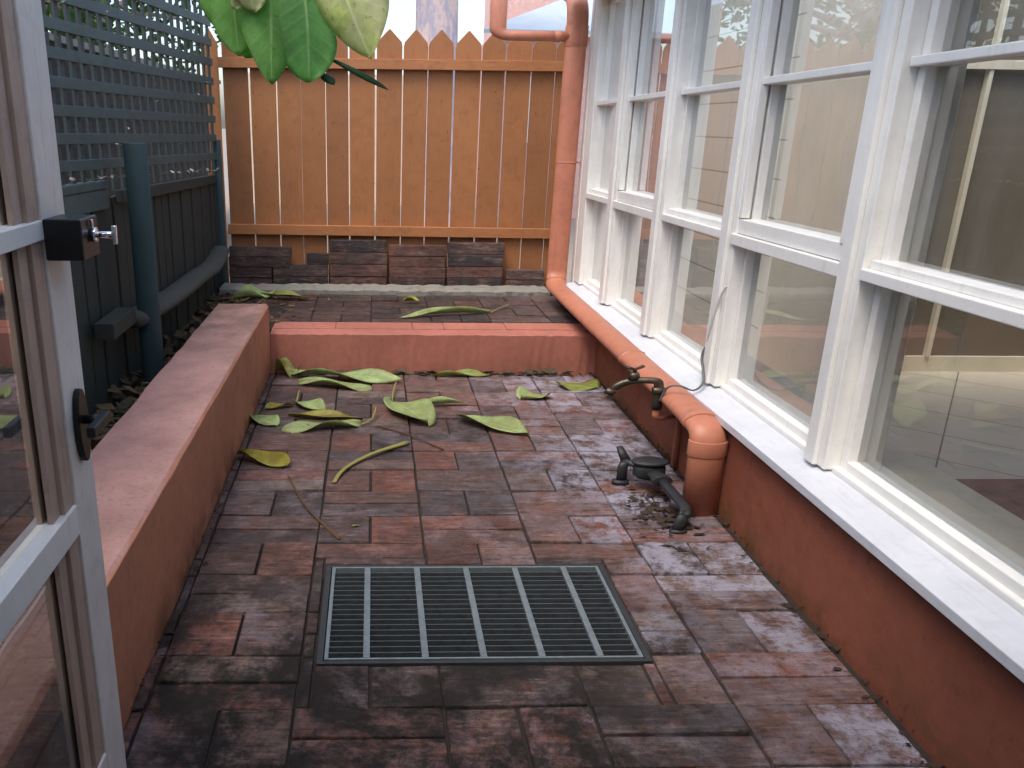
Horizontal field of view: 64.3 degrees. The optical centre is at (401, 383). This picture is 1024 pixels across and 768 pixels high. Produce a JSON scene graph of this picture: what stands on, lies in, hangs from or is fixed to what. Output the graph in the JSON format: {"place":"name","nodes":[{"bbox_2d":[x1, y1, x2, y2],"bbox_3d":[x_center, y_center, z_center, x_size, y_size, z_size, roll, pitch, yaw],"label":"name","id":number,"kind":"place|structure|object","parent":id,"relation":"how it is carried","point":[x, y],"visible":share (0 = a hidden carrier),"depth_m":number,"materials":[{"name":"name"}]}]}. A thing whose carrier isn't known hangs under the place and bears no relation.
{"place":"outdoors","nodes":[
{"label":"outdoors","id":0,"kind":"place"},
{"bbox_2d":[48,0,484,128],"label":"sky","id":1,"kind":"structure","parent":0,"point":[401,19],"materials":[{"name":"white"}]},
{"bbox_2d":[222,129,575,282],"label":"ground","id":2,"kind":"structure","parent":0,"point":[570,257],"depth_m":15.39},
{"bbox_2d":[0,351,174,554],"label":"soil strip","id":3,"kind":"object","parent":2,"relation":"on","point":[16,521],"depth_m":2.88,"materials":[{"name":"brown soil"}]},
{"bbox_2d":[0,323,195,555],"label":"leaf litter","id":4,"kind":"object","parent":3,"relation":"on","point":[23,516],"visible":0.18,"depth_m":3.48,"materials":[{"name":"brown plant"}]},
{"bbox_2d":[0,0,229,529],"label":"lattice fence","id":5,"kind":"object","parent":3,"relation":"on","point":[150,279],"visible":0.59,"depth_m":4.01,"materials":[{"name":"green paint"}]},
{"bbox_2d":[50,0,218,180],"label":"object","id":6,"kind":"object","parent":5,"relation":"attached to","point":[116,176],"visible":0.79,"depth_m":4.14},
{"bbox_2d":[199,0,388,89],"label":"hanging branch","id":7,"kind":"object","parent":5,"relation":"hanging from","point":[273,39],"visible":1,"depth_m":2.73,"materials":[{"name":"green plant"}]},
{"bbox_2d":[2,295,238,548],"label":"weeds","id":8,"kind":"object","parent":3,"relation":"on","point":[119,411],"visible":0.18,"depth_m":3.93,"materials":[{"name":"green plant"}]},
{"bbox_2d":[45,0,221,71],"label":"broadleaf tree","id":9,"kind":"object","parent":2,"relation":"on","point":[60,11],"visible":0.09,"depth_m":11.67,"materials":[{"name":"green plant"}]},
{"bbox_2d":[48,32,220,196],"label":"neighbour wall","id":10,"kind":"structure","parent":2,"relation":"on","point":[70,103],"depth_m":7.85,"materials":[{"name":"concrete"}]},
{"bbox_2d":[248,73,402,204],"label":"street wall","id":11,"kind":"structure","parent":2,"relation":"on","point":[326,138],"depth_m":17.97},
{"bbox_2d":[183,293,580,354],"bbox_3d":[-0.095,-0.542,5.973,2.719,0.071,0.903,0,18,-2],"label":"terrace paving","id":12,"kind":"structure","parent":2,"relation":"on","point":[386,308],"depth_m":5.94,"materials":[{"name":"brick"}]},
{"bbox_2d":[232,284,275,299],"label":"fallen leaf","id":13,"kind":"object","parent":12,"relation":"on","point":[248,290],"visible":0.98,"depth_m":6.13,"materials":[{"name":"green plant"}]},
{"bbox_2d":[188,292,329,324],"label":"terrace litter","id":14,"kind":"object","parent":12,"relation":"on","point":[196,318],"visible":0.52,"depth_m":6.00,"materials":[{"name":"plant"}]},
{"bbox_2d":[261,289,307,298],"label":"fallen leaf","id":15,"kind":"object","parent":12,"relation":"on","point":[284,292],"visible":0.98,"depth_m":6.20,"materials":[{"name":"green plant"}]},
{"bbox_2d":[219,283,549,296],"bbox_3d":[-0.125,-0.724,6.522,2.631,0.136,0.247,0,18,-2],"label":"concrete strip","id":16,"kind":"object","parent":12,"relation":"on","point":[408,290],"visible":0.59,"depth_m":6.44,"materials":[{"name":"grey concrete"}]},
{"bbox_2d":[403,295,418,300],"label":"fallen leaf","id":17,"kind":"object","parent":12,"relation":"on","point":[411,297],"visible":1,"depth_m":6.07,"materials":[{"name":"plant"}]},
{"bbox_2d":[399,304,509,317],"bbox_3d":[0.436,-0.537,5.769,0.942,0.069,0.144,-8,20,-27],"label":"fallen leaf","id":18,"kind":"object","parent":12,"relation":"on","point":[454,309],"visible":1,"depth_m":5.71,"materials":[{"name":"green plant"}]},
{"bbox_2d":[415,0,457,244],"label":"street tree","id":19,"kind":"object","parent":2,"relation":"on","point":[434,18],"visible":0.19,"depth_m":11.32,"materials":[{"name":"plant"}]},
{"bbox_2d":[566,0,1023,767],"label":"sunroom","id":20,"kind":"structure","parent":2,"relation":"on","point":[828,194],"depth_m":3.47,"materials":[{"name":"wood"}]},
{"bbox_2d":[585,0,625,291],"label":"window","id":21,"kind":"structure","parent":20,"relation":"in","point":[599,195],"depth_m":5.63,"materials":[{"name":"white paint"}]},
{"bbox_2d":[489,0,728,516],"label":"downpipe","id":22,"kind":"object","parent":20,"relation":"attached to","point":[707,446],"visible":0.99,"depth_m":5.62,"materials":[{"name":"metal"}]},
{"bbox_2d":[603,365,665,409],"bbox_3d":[1.073,0.013,3.695,0.283,0.206,0.045,2,18,4],"label":"garden tap","id":23,"kind":"object","parent":22,"relation":"attached to","point":[658,388],"visible":1,"depth_m":3.67,"materials":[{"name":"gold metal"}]},
{"bbox_2d":[659,286,726,401],"bbox_3d":[1.343,-0.179,3.620,0.306,0.539,0.108,-8,20,-24],"label":"cable","id":24,"kind":"object","parent":23,"relation":"attached to","point":[703,350],"visible":0.93,"depth_m":3.63,"materials":[{"name":"white plastic"}]},
{"bbox_2d":[613,0,674,321],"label":"window","id":25,"kind":"structure","parent":20,"relation":"in","point":[636,202],"depth_m":4.86,"materials":[{"name":"white paint"}]},
{"bbox_2d":[652,410,682,467],"bbox_3d":[1.249,0.247,3.804,0.201,0.356,0.027,-9,21,-29],"label":"water pipe","id":26,"kind":"object","parent":20,"relation":"attached to","point":[676,441],"visible":0.77,"depth_m":3.84,"materials":[{"name":"metal"}]},
{"bbox_2d":[659,0,740,365],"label":"window","id":27,"kind":"structure","parent":20,"relation":"in","point":[688,219],"depth_m":4.08,"materials":[{"name":"white paint"}]},
{"bbox_2d":[726,0,886,441],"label":"window","id":28,"kind":"structure","parent":20,"relation":"in","point":[814,250],"depth_m":3.22,"materials":[{"name":"white paint"}]},
{"bbox_2d":[840,0,1023,599],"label":"window","id":29,"kind":"structure","parent":20,"relation":"in","point":[892,275],"depth_m":2.37,"materials":[{"name":"white paint"}]},
{"bbox_2d":[123,373,938,767],"bbox_3d":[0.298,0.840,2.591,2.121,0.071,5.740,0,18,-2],"label":"courtyard paving","id":30,"kind":"structure","parent":0,"point":[737,619],"depth_m":2.67,"materials":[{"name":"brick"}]},
{"bbox_2d":[0,0,126,767],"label":"glazed door","id":31,"kind":"structure","parent":30,"relation":"on","point":[65,711],"depth_m":1.53,"materials":[{"name":"paint"}]},
{"bbox_2d":[0,304,270,767],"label":"planter wall","id":32,"kind":"structure","parent":30,"relation":"on","point":[165,450],"depth_m":2.86,"materials":[{"name":"concrete"}]},
{"bbox_2d":[237,449,290,466],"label":"fallen leaf","id":33,"kind":"object","parent":30,"relation":"on","point":[275,459],"visible":1,"depth_m":3.87,"materials":[{"name":"yellow plant"}]},
{"bbox_2d":[250,415,279,426],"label":"fallen leaf","id":34,"kind":"object","parent":30,"relation":"on","point":[274,420],"visible":0.97,"depth_m":4.38,"materials":[{"name":"green plant"}]},
{"bbox_2d":[265,402,293,408],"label":"fallen leaf","id":35,"kind":"object","parent":30,"relation":"on","point":[269,405],"visible":1,"depth_m":4.62,"materials":[{"name":"plant"}]},
{"bbox_2d":[275,357,299,377],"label":"fallen leaf","id":36,"kind":"object","parent":30,"relation":"on","point":[285,364],"visible":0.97,"depth_m":5.22,"materials":[{"name":"green plant"}]},
{"bbox_2d":[293,390,325,409],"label":"fallen leaf","id":37,"kind":"object","parent":30,"relation":"on","point":[318,403],"visible":0.85,"depth_m":4.63,"materials":[{"name":"green plant"}]},
{"bbox_2d":[287,475,340,539],"bbox_3d":[-0.395,0.519,3.438,0.038,0.008,0.655,-8,20,-25],"label":"twig","id":38,"kind":"object","parent":30,"relation":"on","point":[316,517],"visible":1,"depth_m":3.37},
{"bbox_2d":[288,409,362,419],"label":"fallen leaf","id":39,"kind":"object","parent":30,"relation":"on","point":[324,413],"visible":1,"depth_m":4.47,"materials":[{"name":"plant"}]},
{"bbox_2d":[281,407,376,433],"bbox_3d":[-0.362,0.207,4.342,0.564,0.070,0.128,-8,20,-26],"label":"fallen leaf","id":40,"kind":"object","parent":30,"relation":"on","point":[297,427],"visible":1,"depth_m":4.30,"materials":[{"name":"green plant"}]},
{"bbox_2d":[298,377,371,390],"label":"fallen leaf","id":41,"kind":"object","parent":30,"relation":"on","point":[323,380],"visible":1,"depth_m":4.99,"materials":[{"name":"green plant"}]},
{"bbox_2d":[290,368,401,382],"bbox_3d":[-0.357,-0.068,5.123,0.731,0.082,0.123,3,18,7],"label":"fallen leaf","id":42,"kind":"object","parent":30,"relation":"on","point":[374,375],"visible":1,"depth_m":5.10,"materials":[{"name":"green plant"}]},
{"bbox_2d":[332,441,409,483],"bbox_3d":[-0.160,0.367,3.898,0.078,0.022,0.594,13,22,34],"label":"leaf stalk","id":43,"kind":"object","parent":30,"relation":"on","point":[342,470],"visible":1,"depth_m":3.93,"materials":[{"name":"plant"}]},
{"bbox_2d":[383,382,435,426],"bbox_3d":[-0.002,0.099,4.626,0.227,0.087,0.656,-7,19,-22],"label":"fallen leaf","id":44,"kind":"object","parent":30,"relation":"on","point":[423,410],"visible":1,"depth_m":4.51,"materials":[{"name":"green plant"}]},
{"bbox_2d":[377,425,443,449],"bbox_3d":[0.048,0.275,4.211,0.472,0.009,0.030,17,24,41],"label":"twig","id":45,"kind":"object","parent":30,"relation":"on","point":[412,436],"visible":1,"depth_m":4.21,"materials":[{"name":"brown wood"}]},
{"bbox_2d":[284,368,573,375],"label":"step litter","id":46,"kind":"object","parent":30,"relation":"on","point":[526,372],"visible":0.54,"depth_m":5.31,"materials":[{"name":"plant"}]},
{"bbox_2d":[270,322,596,374],"bbox_3d":[0.214,-0.226,5.445,2.148,0.322,0.294,0,18,-2],"label":"step","id":47,"kind":"object","parent":30,"relation":"on","point":[390,347],"visible":0.87,"depth_m":5.31,"materials":[{"name":"concrete"}]},
{"bbox_2d":[429,396,468,403],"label":"fallen leaf","id":48,"kind":"object","parent":30,"relation":"on","point":[438,399],"visible":0.68,"depth_m":4.68,"materials":[{"name":"green plant"}]},
{"bbox_2d":[431,369,490,375],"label":"fallen leaf","id":49,"kind":"object","parent":30,"relation":"on","point":[469,372],"visible":1,"depth_m":5.24,"materials":[{"name":"green plant"}]},
{"bbox_2d":[316,564,652,667],"bbox_3d":[0.247,0.897,2.775,1.038,0.291,0.576,0,18,-2],"label":"drain grate","id":50,"kind":"object","parent":30,"relation":"in","point":[479,615],"visible":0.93,"depth_m":2.69,"materials":[{"name":"metal"}]},
{"bbox_2d":[456,414,528,435],"bbox_3d":[0.504,0.203,4.366,0.438,0.060,0.157,11,20,28],"label":"fallen leaf","id":51,"kind":"object","parent":30,"relation":"on","point":[511,424],"visible":1,"depth_m":4.35,"materials":[{"name":"green plant"}]},
{"bbox_2d":[516,386,549,398],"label":"fallen leaf","id":52,"kind":"object","parent":30,"relation":"on","point":[522,392],"visible":1,"depth_m":4.87,"materials":[{"name":"green plant"}]},
{"bbox_2d":[131,371,944,767],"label":"debris","id":53,"kind":"object","parent":30,"relation":"on","point":[837,647],"visible":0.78,"depth_m":2.76,"materials":[{"name":"brown soil"}]},
{"bbox_2d":[546,379,599,390],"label":"fallen leaf","id":54,"kind":"object","parent":30,"relation":"on","point":[590,384],"visible":1,"depth_m":5.06,"materials":[{"name":"green plant"}]},
{"bbox_2d":[611,446,691,533],"bbox_3d":[1.094,0.449,3.507,0.232,0.161,0.575,0,18,-2],"label":"water meter","id":55,"kind":"object","parent":30,"relation":"on","point":[652,469],"visible":1,"depth_m":3.59,"materials":[{"name":"metal"}]},
{"bbox_2d":[621,485,709,563],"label":"meter litter","id":56,"kind":"object","parent":30,"relation":"on","point":[660,519],"visible":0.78,"depth_m":3.41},
{"bbox_2d":[475,0,592,217],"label":"neighbour house","id":57,"kind":"structure","parent":0,"point":[551,17],"depth_m":15.77,"materials":[{"name":"paint"}]},
{"bbox_2d":[527,78,530,138],"bbox_3d":[2.570,-5.354,15.707,0.533,1.245,0.069,0,18,-2],"label":"window","id":58,"kind":"structure","parent":57,"relation":"in","point":[530,78],"depth_m":15.67,"materials":[{"name":"white paint"}]},
{"bbox_2d":[483,0,589,43],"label":"distant house","id":59,"kind":"structure","parent":0,"point":[515,8],"depth_m":22.85,"materials":[{"name":"pink brick"}]},
{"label":"soil strip","id":60,"kind":"structure","parent":0,"visible":0},
{"bbox_2d":[230,277,272,283],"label":"loose brick","id":61,"kind":"object","parent":60,"relation":"on","point":[255,280],"visible":0.56,"depth_m":6.60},
{"bbox_2d":[229,267,272,276],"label":"loose brick","id":62,"kind":"object","parent":61,"relation":"on","point":[250,271],"visible":1,"depth_m":6.57,"materials":[{"name":"brown brick"}]},
{"bbox_2d":[228,256,290,266],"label":"loose brick","id":63,"kind":"object","parent":62,"relation":"on","point":[259,261],"visible":1,"depth_m":6.55,"materials":[{"name":"brown brick"}]},
{"bbox_2d":[229,245,291,256],"bbox_3d":[-1.145,-1.081,6.549,0.500,0.082,0.057,0,18,-2],"label":"loose brick","id":64,"kind":"object","parent":63,"relation":"on","point":[260,251],"visible":0.99,"depth_m":6.52,"materials":[{"name":"brown brick"}]},
{"bbox_2d":[273,276,328,283],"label":"loose brick","id":65,"kind":"object","parent":60,"relation":"on","point":[300,279],"visible":0.56,"depth_m":6.61,"materials":[{"name":"brown brick"}]},
{"bbox_2d":[273,264,327,276],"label":"loose brick","id":66,"kind":"object","parent":65,"relation":"on","point":[304,270],"visible":1,"depth_m":6.59,"materials":[{"name":"brick"}]},
{"bbox_2d":[306,253,328,264],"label":"loose brick","id":67,"kind":"object","parent":66,"relation":"on","point":[317,258],"visible":1,"depth_m":6.57,"materials":[{"name":"grey brick"}]},
{"bbox_2d":[330,276,386,284],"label":"loose brick","id":68,"kind":"object","parent":60,"relation":"on","point":[358,280],"visible":0.56,"depth_m":6.63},
{"bbox_2d":[330,264,386,276],"bbox_3d":[-0.352,-0.938,6.625,0.469,0.096,0.051,0,18,-2],"label":"loose brick","id":69,"kind":"object","parent":68,"relation":"on","point":[358,270],"visible":1,"depth_m":6.60,"materials":[{"name":"brown brick"}]},
{"bbox_2d":[330,252,386,264],"bbox_3d":[-0.348,-1.032,6.596,0.468,0.097,0.050,0,18,-2],"label":"loose brick","id":70,"kind":"object","parent":69,"relation":"on","point":[374,258],"visible":1,"depth_m":6.57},
{"bbox_2d":[330,239,386,252],"bbox_3d":[-0.349,-1.127,6.567,0.459,0.097,0.046,0,18,-2],"label":"loose brick","id":71,"kind":"object","parent":70,"relation":"on","point":[358,246],"visible":1,"depth_m":6.54,"materials":[{"name":"brown brick"}]},
{"bbox_2d":[202,28,564,286],"bbox_3d":[-0.086,-1.767,6.448,2.927,2.007,0.100,0,18,-2],"label":"picket fence","id":72,"kind":"object","parent":60,"relation":"on","point":[304,151],"visible":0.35,"depth_m":6.41,"materials":[{"name":"paint"}]},
{"bbox_2d":[389,278,444,285],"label":"loose brick","id":73,"kind":"object","parent":60,"relation":"on","point":[414,281],"visible":0.56,"depth_m":6.64,"materials":[{"name":"brown brick"}]},
{"bbox_2d":[389,267,445,277],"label":"loose brick","id":74,"kind":"object","parent":73,"relation":"on","point":[416,272],"visible":1,"depth_m":6.62,"materials":[{"name":"brown brick"}]},
{"bbox_2d":[389,256,444,266],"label":"loose brick","id":75,"kind":"object","parent":74,"relation":"on","point":[416,261],"visible":1,"depth_m":6.60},
{"bbox_2d":[389,244,445,256],"bbox_3d":[0.133,-1.094,6.590,0.468,0.088,0.054,0,18,-2],"label":"loose brick","id":76,"kind":"object","parent":75,"relation":"on","point":[417,250],"visible":1,"depth_m":6.57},
{"bbox_2d":[446,278,501,285],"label":"loose brick","id":77,"kind":"object","parent":60,"relation":"on","point":[474,281],"visible":0.56,"depth_m":6.66,"materials":[{"name":"brown brick"}]},
{"bbox_2d":[446,265,502,277],"bbox_3d":[0.607,-0.930,6.661,0.460,0.094,0.052,0,18,-2],"label":"loose brick","id":78,"kind":"object","parent":77,"relation":"on","point":[474,271],"visible":1,"depth_m":6.64,"materials":[{"name":"brown brick"}]},
{"bbox_2d":[447,254,502,266],"bbox_3d":[0.610,-1.021,6.629,0.453,0.094,0.056,0,18,-2],"label":"loose brick","id":79,"kind":"object","parent":78,"relation":"on","point":[471,260],"visible":1,"depth_m":6.60,"materials":[{"name":"brick"}]},
{"bbox_2d":[447,242,504,254],"bbox_3d":[0.615,-1.114,6.603,0.468,0.094,0.049,0,18,-2],"label":"loose brick","id":80,"kind":"object","parent":79,"relation":"on","point":[485,248],"visible":1,"depth_m":6.58,"materials":[{"name":"brown brick"}]},
{"bbox_2d":[505,279,543,285],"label":"loose brick","id":81,"kind":"object","parent":60,"relation":"on","point":[525,282],"visible":0.56,"depth_m":6.67,"materials":[{"name":"brown brick"}]},
{"bbox_2d":[505,269,544,279],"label":"loose brick","id":82,"kind":"object","parent":81,"relation":"on","point":[524,274],"visible":1,"depth_m":6.65,"materials":[{"name":"brown brick"}]}
]}

